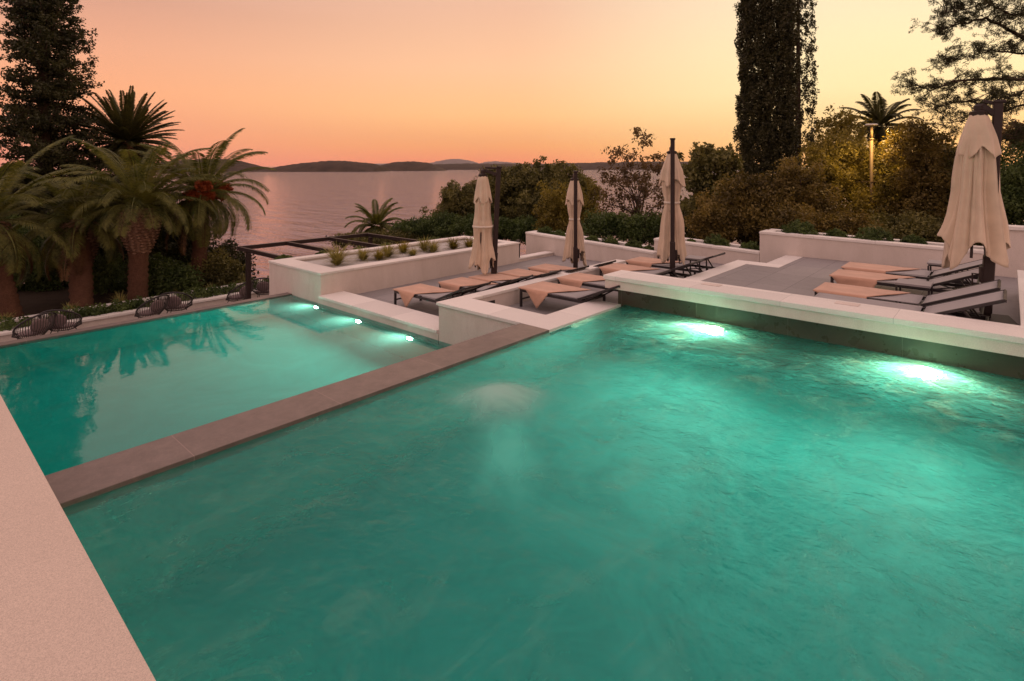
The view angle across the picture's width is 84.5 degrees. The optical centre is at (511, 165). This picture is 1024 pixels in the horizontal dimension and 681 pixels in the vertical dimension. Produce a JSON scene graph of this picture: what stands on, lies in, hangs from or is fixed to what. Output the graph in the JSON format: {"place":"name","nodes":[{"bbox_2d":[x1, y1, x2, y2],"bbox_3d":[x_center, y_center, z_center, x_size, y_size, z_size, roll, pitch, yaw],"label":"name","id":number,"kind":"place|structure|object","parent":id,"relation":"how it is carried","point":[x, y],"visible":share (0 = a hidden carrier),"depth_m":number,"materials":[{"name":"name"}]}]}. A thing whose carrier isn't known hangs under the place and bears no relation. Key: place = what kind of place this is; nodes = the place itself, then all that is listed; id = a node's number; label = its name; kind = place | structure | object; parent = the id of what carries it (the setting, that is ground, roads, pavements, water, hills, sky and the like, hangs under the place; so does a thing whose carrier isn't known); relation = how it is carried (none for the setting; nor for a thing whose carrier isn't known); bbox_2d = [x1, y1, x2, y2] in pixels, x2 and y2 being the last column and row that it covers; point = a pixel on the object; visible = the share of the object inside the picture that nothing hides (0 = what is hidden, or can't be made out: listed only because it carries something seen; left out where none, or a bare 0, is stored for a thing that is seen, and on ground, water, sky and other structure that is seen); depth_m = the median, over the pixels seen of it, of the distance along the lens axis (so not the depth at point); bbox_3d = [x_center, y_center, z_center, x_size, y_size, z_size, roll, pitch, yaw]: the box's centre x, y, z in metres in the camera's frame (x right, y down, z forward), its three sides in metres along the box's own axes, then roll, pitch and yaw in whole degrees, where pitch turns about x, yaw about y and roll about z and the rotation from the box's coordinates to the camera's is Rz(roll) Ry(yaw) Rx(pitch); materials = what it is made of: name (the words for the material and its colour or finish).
{"place":"outdoors","nodes":[
{"label":"outdoors","id":0,"kind":"place"},
{"bbox_2d":[17,286,153,315],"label":"ground","id":1,"kind":"structure","parent":0,"point":[33,302],"depth_m":18.76,"materials":[{"name":"soil"}]},
{"bbox_2d":[2,208,69,291],"bbox_3d":[-17.759,3.220,20.380,4.779,4.357,3.207,0,0,6],"label":"bush","id":2,"kind":"object","parent":1,"relation":"on","point":[29,283],"visible":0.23,"depth_m":19.94,"materials":[{"name":"green plant"}]},
{"bbox_2d":[0,0,117,230],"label":"conifer tree","id":3,"kind":"object","parent":1,"relation":"on","point":[41,24],"visible":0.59,"depth_m":22.43,"materials":[{"name":"green plant"}]},
{"bbox_2d":[0,136,119,317],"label":"palm tree","id":4,"kind":"object","parent":1,"relation":"on","point":[10,242],"visible":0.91,"depth_m":16.55,"materials":[{"name":"green plant"}]},
{"bbox_2d":[0,169,148,307],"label":"palm tree","id":5,"kind":"object","parent":1,"relation":"on","point":[80,270],"visible":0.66,"depth_m":17.72,"materials":[{"name":"green plant"}]},
{"bbox_2d":[24,194,127,286],"bbox_3d":[-16.926,3.314,22.113,5.039,4.578,3.180,0,0,-2],"label":"bush","id":6,"kind":"object","parent":1,"relation":"on","point":[100,250],"visible":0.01,"depth_m":21.65,"materials":[{"name":"green plant"}]},
{"bbox_2d":[0,157,176,223],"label":"bush","id":7,"kind":"object","parent":1,"relation":"on","point":[112,175],"visible":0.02,"depth_m":23.04,"materials":[{"name":"green plant"}]},
{"bbox_2d":[68,249,128,294],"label":"bush","id":8,"kind":"object","parent":1,"relation":"on","point":[108,277],"visible":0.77,"depth_m":19.07,"materials":[{"name":"green plant"}]},
{"bbox_2d":[30,138,220,299],"bbox_3d":[-12.497,1.805,18.477,4.992,5.302,5.175,0,0,42],"label":"palm tree","id":9,"kind":"object","parent":1,"relation":"on","point":[138,226],"visible":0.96,"depth_m":18.10,"materials":[{"name":"green plant"}]},
{"bbox_2d":[67,85,184,282],"bbox_3d":[-17.111,1.172,25.005,4.436,9.356,4.390,0,0,42],"label":"palm tree","id":10,"kind":"object","parent":1,"relation":"on","point":[127,129],"visible":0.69,"depth_m":24.41,"materials":[{"name":"green plant"}]},
{"bbox_2d":[0,292,268,341],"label":"kerb wall","id":11,"kind":"structure","parent":1,"relation":"on","point":[89,321],"depth_m":16.40,"materials":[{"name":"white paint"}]},
{"bbox_2d":[126,252,207,296],"bbox_3d":[-12.213,4.059,19.832,3.317,1.825,2.006,0,0,31],"label":"bush","id":12,"kind":"object","parent":1,"relation":"on","point":[165,275],"visible":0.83,"depth_m":19.37,"materials":[{"name":"green plant"}]},
{"bbox_2d":[121,214,258,280],"bbox_3d":[-12.977,3.406,22.594,5.802,4.047,2.655,0,0,0],"label":"bush","id":13,"kind":"object","parent":1,"relation":"on","point":[173,249],"visible":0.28,"depth_m":22.10,"materials":[{"name":"green plant"}]},
{"bbox_2d":[121,128,275,287],"bbox_3d":[-11.362,1.582,20.489,5.104,6.062,5.188,0,0,42],"label":"palm tree","id":14,"kind":"object","parent":1,"relation":"on","point":[198,234],"visible":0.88,"depth_m":20.01,"materials":[{"name":"green plant"}]},
{"bbox_2d":[187,246,245,287],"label":"bush","id":15,"kind":"object","parent":1,"relation":"on","point":[220,270],"visible":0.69,"depth_m":20.56,"materials":[{"name":"green plant"}]},
{"bbox_2d":[345,198,404,246],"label":"palm tree","id":16,"kind":"object","parent":1,"relation":"on","point":[374,219],"visible":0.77,"depth_m":33.77,"materials":[{"name":"green plant"}]},
{"bbox_2d":[329,227,423,250],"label":"bush","id":17,"kind":"object","parent":1,"relation":"on","point":[395,233],"visible":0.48,"depth_m":29.72,"materials":[{"name":"green plant"}]},
{"bbox_2d":[389,209,455,238],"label":"bush","id":18,"kind":"object","parent":1,"relation":"on","point":[422,226],"visible":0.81,"depth_m":30.45,"materials":[{"name":"green plant"}]},
{"bbox_2d":[419,179,506,235],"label":"broadleaf tree","id":19,"kind":"object","parent":1,"relation":"on","point":[456,199],"visible":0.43,"depth_m":32.86,"materials":[{"name":"green plant"}]},
{"bbox_2d":[469,163,523,244],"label":"broadleaf tree","id":20,"kind":"object","parent":1,"relation":"on","point":[507,191],"visible":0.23,"depth_m":33.97,"materials":[{"name":"green plant"}]},
{"bbox_2d":[433,212,588,244],"bbox_3d":[-0.040,5.281,31.014,8.363,5.557,3.912,0,0,-2],"label":"bush","id":21,"kind":"object","parent":1,"relation":"on","point":[515,229],"visible":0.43,"depth_m":30.02,"materials":[{"name":"green plant"}]},
{"bbox_2d":[500,155,597,221],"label":"broadleaf tree","id":22,"kind":"object","parent":1,"relation":"on","point":[530,195],"visible":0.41,"depth_m":32.44,"materials":[{"name":"green plant"}]},
{"bbox_2d":[531,176,606,237],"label":"broadleaf tree","id":23,"kind":"object","parent":1,"relation":"on","point":[552,214],"visible":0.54,"depth_m":26.78,"materials":[{"name":"green plant"}]},
{"bbox_2d":[525,230,658,264],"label":"garden wall","id":24,"kind":"structure","parent":1,"relation":"on","point":[537,242],"depth_m":16.63,"materials":[{"name":"white paint"}]},
{"bbox_2d":[581,198,692,245],"bbox_3d":[5.527,2.883,23.245,5.689,3.222,2.759,0,0,-12],"label":"bush","id":25,"kind":"object","parent":1,"relation":"on","point":[637,228],"visible":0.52,"depth_m":22.54,"materials":[{"name":"green plant"}]},
{"bbox_2d":[593,127,682,217],"bbox_3d":[5.408,1.534,24.253,4.022,6.456,2.562,0,0,17],"label":"broadleaf tree","id":26,"kind":"object","parent":1,"relation":"on","point":[642,188],"visible":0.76,"depth_m":24.08,"materials":[{"name":"green plant"}]},
{"bbox_2d":[659,141,746,238],"bbox_3d":[7.790,1.549,22.124,2.428,5.013,3.670,0,0,84],"label":"broadleaf tree","id":27,"kind":"object","parent":1,"relation":"on","point":[705,163],"visible":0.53,"depth_m":21.80,"materials":[{"name":"green plant"}]},
{"bbox_2d":[654,237,759,263],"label":"garden wall","id":28,"kind":"structure","parent":1,"relation":"on","point":[699,247],"depth_m":14.47,"materials":[{"name":"white paint"}]},
{"bbox_2d":[683,168,807,243],"bbox_3d":[7.632,1.736,18.990,4.352,3.339,2.504,0,0,-12],"label":"broadleaf tree","id":29,"kind":"object","parent":1,"relation":"on","point":[731,214],"visible":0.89,"depth_m":18.45,"materials":[{"name":"green plant"}]},
{"bbox_2d":[733,0,802,245],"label":"cypress tree","id":30,"kind":"object","parent":1,"relation":"on","point":[765,38],"visible":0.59,"depth_m":26.18,"materials":[{"name":"green plant"}]},
{"bbox_2d":[782,0,819,186],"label":"cypress tree","id":31,"kind":"object","parent":1,"relation":"on","point":[801,21],"visible":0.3,"depth_m":28.56,"materials":[{"name":"green plant"}]},
{"bbox_2d":[757,155,853,245],"bbox_3d":[9.988,1.532,19.260,3.293,3.864,2.303,0,0,-19],"label":"broadleaf tree","id":32,"kind":"object","parent":1,"relation":"on","point":[817,196],"visible":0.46,"depth_m":18.79,"materials":[{"name":"green plant"}]},
{"bbox_2d":[754,199,885,235],"bbox_3d":[9.778,2.235,18.017,3.996,2.364,2.250,0,0,2],"label":"bush","id":33,"kind":"object","parent":1,"relation":"on","point":[822,222],"visible":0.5,"depth_m":17.63,"materials":[{"name":"green plant"}]},
{"bbox_2d":[798,129,879,216],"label":"broadleaf tree","id":34,"kind":"object","parent":1,"relation":"on","point":[844,160],"visible":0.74,"depth_m":20.94,"materials":[{"name":"green plant"}]},
{"bbox_2d":[812,105,872,142],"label":"broadleaf tree","id":35,"kind":"object","parent":1,"relation":"on","point":[849,123],"visible":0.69,"depth_m":24.59,"materials":[{"name":"green plant"}]},
{"bbox_2d":[759,229,983,271],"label":"garden wall","id":36,"kind":"structure","parent":1,"relation":"on","point":[776,244],"depth_m":12.45,"materials":[{"name":"white paint"}]},
{"bbox_2d":[780,219,818,234],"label":"shrub","id":37,"kind":"object","parent":36,"relation":"on","point":[798,229],"visible":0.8,"depth_m":13.51,"materials":[{"name":"green plant"}]},
{"bbox_2d":[851,225,894,241],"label":"shrub","id":38,"kind":"object","parent":36,"relation":"on","point":[873,235],"visible":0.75,"depth_m":12.51,"materials":[{"name":"green plant"}]},
{"bbox_2d":[839,92,922,177],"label":"palm tree","id":39,"kind":"object","parent":1,"relation":"on","point":[877,113],"visible":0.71,"depth_m":28.61,"materials":[{"name":"green plant"}]},
{"bbox_2d":[841,138,931,221],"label":"broadleaf tree","id":40,"kind":"object","parent":1,"relation":"on","point":[861,202],"visible":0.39,"depth_m":19.90,"materials":[{"name":"green plant"}]},
{"bbox_2d":[866,115,957,219],"bbox_3d":[14.255,0.855,19.379,3.787,5.238,2.826,0,0,-13],"label":"broadleaf tree","id":41,"kind":"object","parent":1,"relation":"on","point":[914,138],"visible":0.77,"depth_m":18.67,"materials":[{"name":"green plant"}]},
{"bbox_2d":[856,205,982,245],"bbox_3d":[13.271,2.329,17.716,4.833,2.164,2.896,0,0,-2],"label":"bush","id":42,"kind":"object","parent":1,"relation":"on","point":[927,227],"visible":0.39,"depth_m":17.52,"materials":[{"name":"green plant"}]},
{"bbox_2d":[891,0,1023,146],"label":"pine tree","id":43,"kind":"object","parent":1,"relation":"on","point":[953,7],"visible":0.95,"depth_m":16.76,"materials":[{"name":"green plant"}]},
{"bbox_2d":[925,140,1003,217],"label":"broadleaf tree","id":44,"kind":"object","parent":1,"relation":"on","point":[953,153],"visible":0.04,"depth_m":18.75,"materials":[{"name":"green plant"}]},
{"bbox_2d":[1000,139,1023,225],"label":"broadleaf tree","id":45,"kind":"object","parent":1,"relation":"on","point":[1012,180],"visible":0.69,"depth_m":16.86,"materials":[{"name":"green plant"}]},
{"bbox_2d":[157,159,267,171],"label":"island","id":46,"kind":"structure","parent":0,"point":[241,165],"depth_m":1499.58,"materials":[{"name":"brown plant"}]},
{"bbox_2d":[0,295,450,475],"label":"pool water","id":47,"kind":"structure","parent":0,"point":[72,400],"depth_m":7.84,"materials":[{"name":"teal liquid"}]},
{"bbox_2d":[255,161,390,171],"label":"island","id":48,"kind":"structure","parent":0,"point":[335,166],"depth_m":1545.95,"materials":[{"name":"grey plant"}]},
{"bbox_2d":[380,161,445,170],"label":"island","id":49,"kind":"structure","parent":0,"point":[409,166],"depth_m":1807.61,"materials":[{"name":"brown plant"}]},
{"bbox_2d":[357,255,602,315],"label":"terrace floor","id":50,"kind":"structure","parent":0,"point":[387,296],"depth_m":13.42,"materials":[{"name":"grey tile"}]},
{"bbox_2d":[394,282,490,304],"bbox_3d":[-1.357,2.451,10.735,2.019,0.658,0.680,0,0,42],"label":"sun lounger","id":51,"kind":"object","parent":50,"relation":"on","point":[437,297],"visible":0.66,"depth_m":10.51,"materials":[{"name":"metal"}]},
{"bbox_2d":[393,283,453,306],"bbox_3d":[-1.728,2.587,11.046,1.080,0.309,0.715,0,0,42],"label":"towel","id":52,"kind":"object","parent":51,"relation":"on","point":[406,293],"visible":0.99,"depth_m":11.00,"materials":[{"name":"fabric"}]},
{"bbox_2d":[468,166,501,282],"bbox_3d":[-0.559,1.394,12.736,0.874,2.773,0.644,0,0,-9],"label":"parasol","id":53,"kind":"object","parent":50,"relation":"on","point":[484,247],"visible":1,"depth_m":12.61,"materials":[{"name":"beige fabric"}]},
{"bbox_2d":[439,274,532,292],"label":"sun lounger","id":54,"kind":"object","parent":50,"relation":"on","point":[505,283],"visible":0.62,"depth_m":10.99,"materials":[{"name":"metal"}]},
{"bbox_2d":[438,277,496,290],"bbox_3d":[-0.925,2.516,11.732,1.080,0.170,0.715,0,0,42],"label":"towel","id":55,"kind":"object","parent":54,"relation":"on","point":[454,284],"visible":0.91,"depth_m":11.74,"materials":[{"name":"fabric"}]},
{"bbox_2d":[470,270,561,292],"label":"sun lounger","id":56,"kind":"object","parent":50,"relation":"on","point":[537,276],"visible":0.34,"depth_m":11.45,"materials":[{"name":"metal"}]},
{"bbox_2d":[468,272,519,281],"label":"towel","id":57,"kind":"object","parent":56,"relation":"on","point":[488,277],"visible":0.73,"depth_m":12.29,"materials":[{"name":"fabric"}]},
{"bbox_2d":[562,171,586,267],"bbox_3d":[1.567,1.449,13.976,0.632,2.663,0.986,0,0,2],"label":"parasol","id":58,"kind":"object","parent":50,"relation":"on","point":[574,249],"visible":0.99,"depth_m":13.98,"materials":[{"name":"beige fabric"}]},
{"bbox_2d":[0,166,1015,279],"bbox_3d":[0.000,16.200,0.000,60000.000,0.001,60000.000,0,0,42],"label":"sea","id":59,"kind":"structure","parent":0,"point":[305,205],"depth_m":263.19,"materials":[{"name":"pink liquid"}]},
{"bbox_2d":[0,0,1023,165],"label":"sky","id":60,"kind":"structure","parent":0,"point":[306,81],"materials":[{"name":"orange"}]},
{"bbox_2d":[62,305,1023,680],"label":"pool water","id":61,"kind":"structure","parent":0,"point":[628,493],"depth_m":3.49,"materials":[{"name":"teal liquid"}]},
{"bbox_2d":[472,383,532,406],"bbox_3d":[-0.101,2.166,5.316,1.600,0.130,1.600,0,0,42],"label":"foam","id":62,"kind":"object","parent":61,"relation":"on","point":[500,395],"visible":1,"depth_m":5.23,"materials":[{"name":"liquid"}]},
{"bbox_2d":[433,161,730,169],"bbox_3d":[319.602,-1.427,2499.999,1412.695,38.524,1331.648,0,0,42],"label":"island","id":63,"kind":"structure","parent":0,"point":[583,166],"depth_m":2336.59,"materials":[{"name":"brown soil"}]},
{"bbox_2d":[508,260,723,314],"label":"terrace floor","id":64,"kind":"structure","parent":0,"point":[548,305],"depth_m":10.38,"materials":[{"name":"stone"}]},
{"bbox_2d":[436,259,628,344],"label":"terrace wall","id":65,"kind":"structure","parent":64,"relation":"on","point":[468,317],"depth_m":8.76,"materials":[{"name":"white paint"}]},
{"bbox_2d":[520,285,619,306],"bbox_3d":[1.114,2.171,9.594,2.019,0.658,0.680,0,0,42],"label":"sun lounger","id":66,"kind":"object","parent":64,"relation":"on","point":[583,296],"visible":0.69,"depth_m":9.47,"materials":[{"name":"metal"}]},
{"bbox_2d":[518,281,590,307],"bbox_3d":[0.743,2.307,9.906,1.080,0.309,0.715,0,0,42],"label":"towel","id":67,"kind":"object","parent":66,"relation":"on","point":[537,292],"visible":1,"depth_m":9.82,"materials":[{"name":"fabric"}]},
{"bbox_2d":[558,269,670,291],"bbox_3d":[1.862,2.171,10.460,2.019,0.658,0.680,0,0,42],"label":"sun lounger","id":68,"kind":"object","parent":64,"relation":"on","point":[600,282],"visible":0.3,"depth_m":10.36,"materials":[{"name":"metal"}]},
{"bbox_2d":[556,272,604,287],"bbox_3d":[1.438,2.236,10.818,0.940,0.169,0.715,0,0,42],"label":"towel","id":69,"kind":"object","parent":68,"relation":"on","point":[577,279],"visible":0.86,"depth_m":10.78,"materials":[{"name":"fabric"}]},
{"bbox_2d":[600,259,704,277],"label":"sun lounger","id":70,"kind":"object","parent":64,"relation":"on","point":[673,273],"visible":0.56,"depth_m":11.40,"materials":[{"name":"metal"}]},
{"bbox_2d":[598,263,657,273],"bbox_3d":[2.472,2.236,11.887,1.080,0.170,0.715,0,0,42],"label":"towel","id":71,"kind":"object","parent":70,"relation":"on","point":[610,268],"visible":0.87,"depth_m":11.91,"materials":[{"name":"fabric"}]},
{"bbox_2d":[657,138,686,275],"bbox_3d":[3.406,0.959,11.997,0.633,3.083,1.036,0,0,14],"label":"parasol","id":72,"kind":"object","parent":64,"relation":"on","point":[671,243],"visible":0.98,"depth_m":11.99,"materials":[{"name":"beige fabric"}]},
{"bbox_2d":[626,252,725,274],"bbox_3d":[3.587,2.171,12.446,2.019,0.658,0.680,0,0,42],"label":"sun lounger","id":73,"kind":"object","parent":64,"relation":"on","point":[677,264],"visible":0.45,"depth_m":12.20,"materials":[{"name":"metal"}]},
{"bbox_2d":[625,257,680,267],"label":"towel","id":74,"kind":"object","parent":73,"relation":"on","point":[644,261],"visible":0.81,"depth_m":12.70,"materials":[{"name":"fabric"}]},
{"bbox_2d":[683,255,801,280],"bbox_3d":[4.367,2.302,11.126,0.990,0.376,6.130,0,0,42],"label":"step edge","id":75,"kind":"object","parent":64,"relation":"on","point":[776,263],"visible":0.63,"depth_m":11.95,"materials":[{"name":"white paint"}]},
{"bbox_2d":[702,257,1019,324],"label":"terrace floor","id":76,"kind":"structure","parent":0,"point":[805,276],"depth_m":10.41,"materials":[{"name":"grey stone"}]},
{"bbox_2d":[830,268,978,291],"bbox_3d":[6.173,1.791,8.768,2.019,0.658,0.680,0,0,42],"label":"sun lounger","id":77,"kind":"object","parent":76,"relation":"on","point":[945,280],"visible":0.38,"depth_m":8.49,"materials":[{"name":"metal"}]},
{"bbox_2d":[829,269,915,287],"bbox_3d":[5.801,1.856,9.080,1.080,0.170,0.715,0,0,42],"label":"towel","id":78,"kind":"object","parent":77,"relation":"on","point":[856,278],"visible":0.98,"depth_m":9.04,"materials":[{"name":"fabric"}]},
{"bbox_2d":[814,279,1000,316],"bbox_3d":[5.324,1.791,7.674,2.019,0.658,0.680,0,0,42],"label":"sun lounger","id":79,"kind":"object","parent":76,"relation":"on","point":[965,292],"visible":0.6,"depth_m":7.33,"materials":[{"name":"metal"}]},
{"bbox_2d":[813,282,909,298],"bbox_3d":[4.953,1.856,7.986,1.080,0.170,0.715,0,0,42],"label":"towel","id":80,"kind":"object","parent":79,"relation":"on","point":[846,290],"visible":0.79,"depth_m":8.01,"materials":[{"name":"fabric"}]},
{"bbox_2d":[813,289,1006,320],"bbox_3d":[4.882,1.791,7.084,2.019,0.658,0.680,0,0,42],"label":"sun lounger","id":81,"kind":"object","parent":76,"relation":"on","point":[955,307],"visible":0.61,"depth_m":6.83,"materials":[{"name":"metal"}]},
{"bbox_2d":[842,259,982,284],"bbox_3d":[6.793,1.791,9.501,2.019,0.658,0.680,0,0,42],"label":"sun lounger","id":82,"kind":"object","parent":76,"relation":"on","point":[958,268],"visible":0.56,"depth_m":9.20,"materials":[{"name":"metal"}]},
{"bbox_2d":[841,262,917,273],"bbox_3d":[6.422,1.856,9.813,1.080,0.170,0.715,0,0,42],"label":"towel","id":83,"kind":"object","parent":82,"relation":"on","point":[868,267],"visible":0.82,"depth_m":9.83,"materials":[{"name":"fabric"}]},
{"bbox_2d":[895,278,933,302],"bbox_3d":[5.845,1.905,8.187,0.420,0.430,0.420,0,0,42],"label":"side table","id":84,"kind":"object","parent":76,"relation":"on","point":[911,283],"visible":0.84,"depth_m":8.12,"materials":[{"name":"metal"}]},
{"bbox_2d":[937,99,1018,324],"bbox_3d":[6.365,0.606,7.750,0.838,3.027,0.764,0,0,30],"label":"parasol","id":85,"kind":"object","parent":76,"relation":"on","point":[975,212],"visible":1,"depth_m":7.62,"materials":[{"name":"beige fabric"}]},
{"bbox_2d":[995,225,1023,277],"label":"garden wall","id":86,"kind":"structure","parent":76,"relation":"on","point":[1015,252],"depth_m":10.69,"materials":[{"name":"white paint"}]},
{"bbox_2d":[1017,270,1023,325],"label":"terrace wall","id":87,"kind":"structure","parent":76,"relation":"on","point":[1020,276],"depth_m":7.60,"materials":[{"name":"white paint"}]},
{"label":"sea terrace floor","id":88,"kind":"structure","parent":0,"visible":0},
{"bbox_2d":[11,312,56,338],"bbox_3d":[-12.000,4.134,14.127,0.762,0.943,0.941,0,0,17],"label":"lounge chair","id":89,"kind":"object","parent":88,"relation":"on","point":[40,326],"visible":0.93,"depth_m":13.96,"materials":[{"name":"wicker"}]},
{"bbox_2d":[38,309,81,333],"bbox_3d":[-11.758,4.134,14.709,0.941,0.943,0.762,0,0,-13],"label":"lounge chair","id":90,"kind":"object","parent":88,"relation":"on","point":[60,321],"visible":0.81,"depth_m":14.51,"materials":[{"name":"wicker"}]},
{"bbox_2d":[0,395,155,680],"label":"pool wall","id":91,"kind":"structure","parent":88,"relation":"on","point":[61,619],"depth_m":2.50,"materials":[{"name":"white paint"}]},
{"bbox_2d":[134,294,169,317],"bbox_3d":[-10.285,4.134,16.064,0.762,0.943,0.941,0,0,17],"label":"lounge chair","id":92,"kind":"object","parent":88,"relation":"on","point":[156,307],"visible":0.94,"depth_m":15.88,"materials":[{"name":"wicker"}]},
{"bbox_2d":[157,292,192,312],"bbox_3d":[-9.978,4.134,16.720,0.941,0.943,0.762,0,0,-13],"label":"lounge chair","id":93,"kind":"object","parent":88,"relation":"on","point":[175,303],"visible":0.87,"depth_m":16.51,"materials":[{"name":"metal"}]},
{"bbox_2d":[237,233,417,298],"bbox_3d":[-5.183,3.520,17.377,4.300,2.160,4.650,0,0,42],"label":"pergola","id":94,"kind":"object","parent":88,"relation":"on","point":[249,250],"visible":0.46,"depth_m":17.77,"materials":[{"name":"brown metal"}]},
{"bbox_2d":[268,236,519,302],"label":"planter wall","id":95,"kind":"structure","parent":88,"relation":"on","point":[297,277],"depth_m":12.88,"materials":[{"name":"white paint"}]},
{"bbox_2d":[304,240,472,267],"bbox_3d":[-2.664,2.445,14.807,1.980,0.310,5.760,0,0,42],"label":"gravel bed","id":96,"kind":"object","parent":95,"relation":"in","point":[356,261],"visible":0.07,"depth_m":14.07,"materials":[{"name":"gravel"}]},
{"bbox_2d":[310,240,360,266],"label":"grass tuft","id":97,"kind":"object","parent":96,"relation":"on","point":[337,259],"visible":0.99,"depth_m":12.96,"materials":[{"name":"green plant"}]},
{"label":"upper pool basin","id":98,"kind":"structure","parent":0,"visible":0},
{"bbox_2d":[45,323,548,507],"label":"pool wall","id":99,"kind":"structure","parent":98,"relation":"on","point":[84,481],"depth_m":4.83,"materials":[{"name":"stone"}]},
{"bbox_2d":[618,290,1023,378],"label":"pool wall","id":100,"kind":"structure","parent":98,"relation":"on","point":[986,361],"depth_m":7.00,"materials":[{"name":"tile"}]},
{"bbox_2d":[603,270,1023,356],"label":"pool wall","id":101,"kind":"structure","parent":100,"relation":"on","point":[996,337],"depth_m":6.80,"materials":[{"name":"white paint"}]},
{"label":"lower pool basin","id":102,"kind":"structure","parent":0,"visible":0},
{"bbox_2d":[0,292,291,346],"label":"pool wall","id":103,"kind":"structure","parent":102,"relation":"on","point":[35,338],"depth_m":10.18,"materials":[{"name":"stone"}]},
{"bbox_2d":[318,291,438,340],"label":"pool wall","id":104,"kind":"structure","parent":102,"relation":"on","point":[413,321],"depth_m":10.29,"materials":[{"name":"white paint"}]},
{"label":"gravel strip","id":105,"kind":"structure","parent":0,"visible":0},
{"bbox_2d":[0,276,268,330],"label":"ground cover","id":106,"kind":"object","parent":105,"relation":"on","point":[83,311],"visible":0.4,"depth_m":16.82,"materials":[{"name":"green plant"}]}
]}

